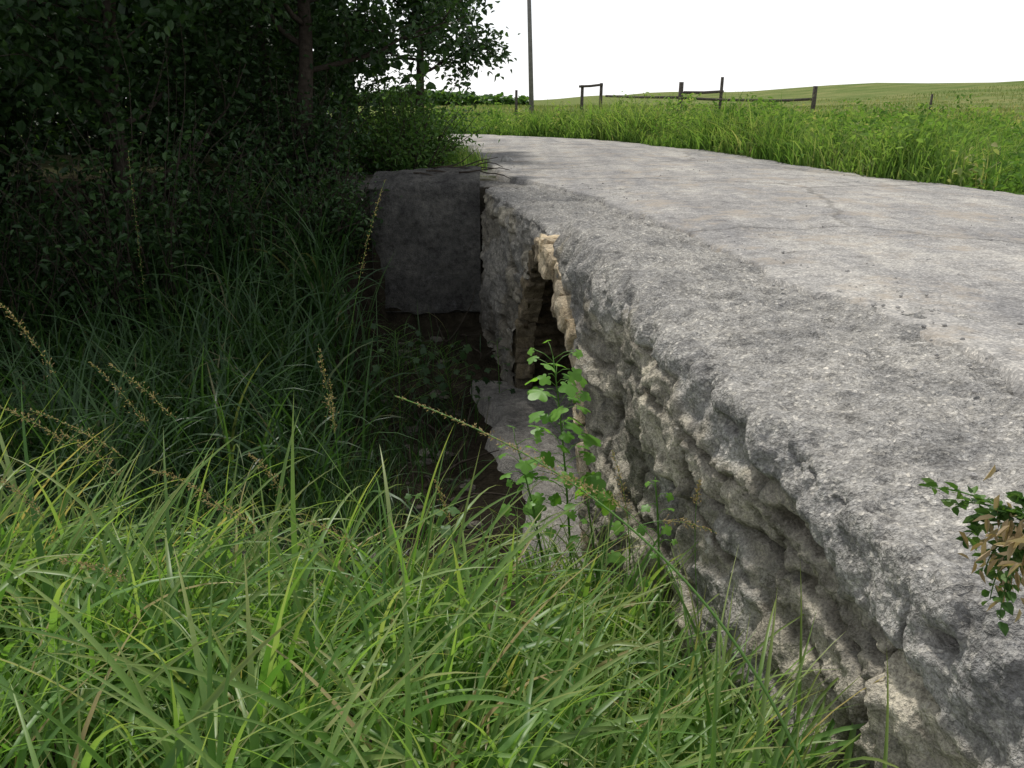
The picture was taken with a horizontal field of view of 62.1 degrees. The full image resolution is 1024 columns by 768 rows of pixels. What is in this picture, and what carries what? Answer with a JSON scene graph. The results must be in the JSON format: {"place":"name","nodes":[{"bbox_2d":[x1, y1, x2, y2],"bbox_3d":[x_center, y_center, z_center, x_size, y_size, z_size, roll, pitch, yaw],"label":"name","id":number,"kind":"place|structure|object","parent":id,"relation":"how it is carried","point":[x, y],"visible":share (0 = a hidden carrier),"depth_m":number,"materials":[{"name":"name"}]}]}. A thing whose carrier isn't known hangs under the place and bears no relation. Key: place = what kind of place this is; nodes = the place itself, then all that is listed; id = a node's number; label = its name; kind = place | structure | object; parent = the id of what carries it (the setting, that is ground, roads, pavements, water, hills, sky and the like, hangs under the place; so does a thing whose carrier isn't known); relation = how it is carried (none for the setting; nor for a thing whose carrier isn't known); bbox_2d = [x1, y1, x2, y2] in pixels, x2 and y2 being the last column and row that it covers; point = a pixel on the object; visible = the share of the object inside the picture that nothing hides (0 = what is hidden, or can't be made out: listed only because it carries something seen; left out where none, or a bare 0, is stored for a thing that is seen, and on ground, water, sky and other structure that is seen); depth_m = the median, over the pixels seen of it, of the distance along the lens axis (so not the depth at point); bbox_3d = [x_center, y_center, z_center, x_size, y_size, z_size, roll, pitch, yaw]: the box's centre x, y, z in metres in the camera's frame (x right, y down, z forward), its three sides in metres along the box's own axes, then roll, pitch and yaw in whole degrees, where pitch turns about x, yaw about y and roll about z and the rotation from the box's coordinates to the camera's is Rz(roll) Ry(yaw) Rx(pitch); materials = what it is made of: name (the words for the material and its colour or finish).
{"place":"outdoors","nodes":[
{"label":"outdoors","id":0,"kind":"place"},
{"bbox_2d":[0,141,520,630],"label":"shaded bank grass","id":1,"kind":"structure","parent":0,"point":[238,401],"depth_m":7.68,"materials":[{"name":"green plant"}]},
{"bbox_2d":[0,81,1023,767],"bbox_3d":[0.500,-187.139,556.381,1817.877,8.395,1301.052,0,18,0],"label":"ground","id":2,"kind":"structure","parent":0,"point":[488,475],"depth_m":10.27,"materials":[{"name":"green plant"}]},
{"bbox_2d":[0,0,84,178],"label":"tree","id":3,"kind":"object","parent":2,"relation":"on","point":[13,102],"visible":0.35,"depth_m":10.13,"materials":[{"name":"green plant"}]},
{"bbox_2d":[0,20,101,215],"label":"bush","id":4,"kind":"object","parent":2,"relation":"on","point":[10,133],"visible":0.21,"depth_m":11.42,"materials":[{"name":"green plant"}]},
{"bbox_2d":[0,91,170,378],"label":"bush","id":5,"kind":"object","parent":2,"relation":"on","point":[32,285],"visible":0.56,"depth_m":9.14,"materials":[{"name":"green plant"}]},
{"bbox_2d":[0,24,281,356],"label":"bush","id":6,"kind":"object","parent":2,"relation":"on","point":[122,239],"visible":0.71,"depth_m":9.22,"materials":[{"name":"green plant"}]},
{"bbox_2d":[0,0,313,257],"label":"tree","id":7,"kind":"object","parent":2,"relation":"on","point":[57,49],"visible":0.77,"depth_m":9.92,"materials":[{"name":"green plant"}]},
{"bbox_2d":[0,0,360,154],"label":"tree","id":8,"kind":"object","parent":2,"relation":"on","point":[120,8],"visible":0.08,"depth_m":16.42,"materials":[{"name":"green plant"}]},
{"bbox_2d":[130,126,375,314],"bbox_3d":[-3.035,-1.873,10.194,2.689,2.334,2.418,14,23,36],"label":"bush","id":9,"kind":"object","parent":2,"relation":"on","point":[249,191],"visible":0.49,"depth_m":9.94,"materials":[{"name":"green plant"}]},
{"bbox_2d":[86,0,439,125],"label":"tree","id":10,"kind":"object","parent":2,"relation":"on","point":[324,37],"visible":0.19,"depth_m":13.04,"materials":[{"name":"green plant"}]},
{"bbox_2d":[45,269,483,633],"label":"creek rocks","id":11,"kind":"object","parent":2,"relation":"on","point":[472,525],"visible":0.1,"depth_m":7.83,"materials":[{"name":"stone"}]},
{"bbox_2d":[134,0,411,173],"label":"bush","id":12,"kind":"object","parent":2,"relation":"on","point":[294,53],"visible":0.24,"depth_m":12.42,"materials":[{"name":"green plant"}]},
{"bbox_2d":[186,45,380,206],"bbox_3d":[-3.060,-3.295,11.282,2.745,2.310,2.673,0,18,0],"label":"bush","id":13,"kind":"object","parent":2,"relation":"on","point":[313,143],"visible":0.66,"depth_m":11.30,"materials":[{"name":"green plant"}]},
{"bbox_2d":[138,0,508,175],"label":"tree","id":14,"kind":"object","parent":2,"relation":"on","point":[358,18],"visible":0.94,"depth_m":11.47,"materials":[{"name":"green plant"}]},
{"bbox_2d":[245,140,401,270],"bbox_3d":[-2.386,-2.030,10.586,1.908,1.947,1.640,-16,24,-39],"label":"bush","id":15,"kind":"object","parent":2,"relation":"on","point":[343,205],"visible":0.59,"depth_m":10.41,"materials":[{"name":"green plant"}]},
{"bbox_2d":[0,150,804,767],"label":"seeding grass stalks","id":16,"kind":"object","parent":2,"relation":"on","point":[544,464],"visible":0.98,"depth_m":2.78,"materials":[{"name":"green plant"}]},
{"bbox_2d":[359,323,445,429],"bbox_3d":[-1.088,-0.064,8.375,0.838,1.142,0.697,0,18,0],"label":"leafy weed","id":17,"kind":"object","parent":2,"relation":"on","point":[426,371],"visible":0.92,"depth_m":8.32,"materials":[{"name":"green plant"}]},
{"bbox_2d":[352,56,455,151],"bbox_3d":[-2.067,-4.632,14.996,2.258,2.082,2.779,0,18,0],"label":"bush","id":18,"kind":"object","parent":2,"relation":"on","point":[415,105],"visible":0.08,"depth_m":14.86,"materials":[{"name":"green plant"}]},
{"bbox_2d":[321,59,499,174],"bbox_3d":[-1.571,-3.784,12.814,2.788,2.071,2.601,0,18,0],"label":"bush","id":19,"kind":"object","parent":2,"relation":"on","point":[420,140],"visible":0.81,"depth_m":12.66,"materials":[{"name":"green plant"}]},
{"bbox_2d":[375,493,459,614],"bbox_3d":[-0.467,0.880,4.104,0.447,0.821,0.369,0,18,0],"label":"leafy weed","id":20,"kind":"object","parent":2,"relation":"on","point":[454,510],"visible":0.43,"depth_m":3.99,"materials":[{"name":"green plant"}]},
{"bbox_2d":[319,0,520,117],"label":"tree","id":21,"kind":"object","parent":2,"relation":"on","point":[491,51],"visible":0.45,"depth_m":15.92,"materials":[{"name":"green plant"}]},
{"bbox_2d":[330,84,528,105],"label":"distant tree line","id":22,"kind":"object","parent":2,"relation":"on","point":[509,99],"visible":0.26,"depth_m":142.60,"materials":[{"name":"green plant"}]},
{"bbox_2d":[345,150,526,511],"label":"fallen branches","id":23,"kind":"object","parent":2,"relation":"on","point":[454,465],"visible":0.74,"depth_m":8.74,"materials":[{"name":"brown wood"}]},
{"bbox_2d":[0,383,898,767],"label":"foreground tall grass","id":24,"kind":"structure","parent":2,"relation":"on","point":[146,693],"depth_m":2.86,"materials":[{"name":"green plant"}]},
{"bbox_2d":[564,476,625,621],"bbox_3d":[0.422,0.872,4.174,0.356,0.930,0.311,0,18,0],"label":"mulberry sapling","id":25,"kind":"object","parent":24,"relation":"on","point":[613,556],"visible":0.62,"depth_m":4.12,"materials":[{"name":"green plant"}]},
{"bbox_2d":[416,340,490,412],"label":"leafy weed","id":26,"kind":"object","parent":2,"relation":"on","point":[463,356],"visible":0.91,"depth_m":8.98,"materials":[{"name":"green plant"}]},
{"bbox_2d":[484,338,514,400],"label":"leafy weed","id":27,"kind":"object","parent":2,"relation":"on","point":[487,370],"visible":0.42,"depth_m":8.99,"materials":[{"name":"green plant"}]},
{"bbox_2d":[527,0,533,112],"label":"utility pole","id":28,"kind":"object","parent":2,"relation":"on","point":[530,63],"visible":0.73,"depth_m":52.23,"materials":[{"name":"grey wood"}]},
{"bbox_2d":[636,477,677,630],"bbox_3d":[0.645,0.782,3.728,0.184,0.818,0.175,-13,23,-34],"label":"leafy weed","id":29,"kind":"object","parent":2,"relation":"on","point":[666,529],"visible":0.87,"depth_m":3.70,"materials":[{"name":"green plant"}]},
{"bbox_2d":[461,486,859,767],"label":"wall foot grass","id":30,"kind":"structure","parent":2,"relation":"on","point":[655,633],"depth_m":3.74,"materials":[{"name":"green plant"}]},
{"bbox_2d":[498,425,579,598],"bbox_3d":[0.123,0.694,4.334,0.394,0.954,0.377,-16,24,-39],"label":"mulberry sapling","id":31,"kind":"object","parent":30,"relation":"on","point":[525,467],"visible":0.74,"depth_m":4.30,"materials":[{"name":"green plant"}]},
{"bbox_2d":[516,340,616,599],"bbox_3d":[0.268,0.507,4.481,0.504,1.471,0.435,9,20,24],"label":"mulberry sapling","id":32,"kind":"object","parent":30,"relation":"on","point":[569,389],"visible":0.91,"depth_m":4.37,"materials":[{"name":"green plant"}]},
{"bbox_2d":[342,88,1023,194],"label":"roadside weeds","id":33,"kind":"object","parent":2,"relation":"on","point":[942,149],"visible":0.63,"depth_m":15.07,"materials":[{"name":"green plant"}]},
{"bbox_2d":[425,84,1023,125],"bbox_3d":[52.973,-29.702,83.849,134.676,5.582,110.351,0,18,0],"label":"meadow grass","id":34,"kind":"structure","parent":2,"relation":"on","point":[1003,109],"depth_m":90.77,"materials":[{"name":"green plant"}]},
{"bbox_2d":[470,185,1023,767],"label":"stone arch bridge","id":35,"kind":"structure","parent":2,"relation":"on","point":[826,457],"depth_m":3.24,"materials":[{"name":"stone"}]},
{"bbox_2d":[368,166,481,314],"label":"concrete wing wall","id":36,"kind":"structure","parent":35,"relation":"attached to","point":[427,230],"depth_m":10.75,"materials":[{"name":"grey concrete"}]},
{"bbox_2d":[918,465,1023,636],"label":"wall vine","id":37,"kind":"object","parent":35,"relation":"attached to","point":[1008,541],"depth_m":1.66,"materials":[{"name":"green leaves"},{"name":"dry brown leaves"}]},
{"bbox_2d":[515,77,1000,165],"bbox_3d":[5.444,-10.103,31.528,19.279,2.412,36.623,8,20,22],"label":"wooden fence","id":38,"kind":"object","parent":2,"relation":"on","point":[721,92],"visible":0.59,"depth_m":30.83,"materials":[{"name":"brown wood"}]},
{"bbox_2d":[313,0,1023,99],"label":"sky","id":39,"kind":"structure","parent":0,"point":[627,46],"materials":[{"name":"white"}]},
{"bbox_2d":[446,134,1023,398],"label":"road","id":40,"kind":"structure","parent":0,"point":[894,216],"depth_m":6.95,"materials":[{"name":"grey concrete"}]},
{"bbox_2d":[479,156,1023,493],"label":"loose road stones","id":41,"kind":"object","parent":40,"relation":"on","point":[509,159],"visible":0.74,"depth_m":4.45,"materials":[{"name":"grey stone"}]}
]}

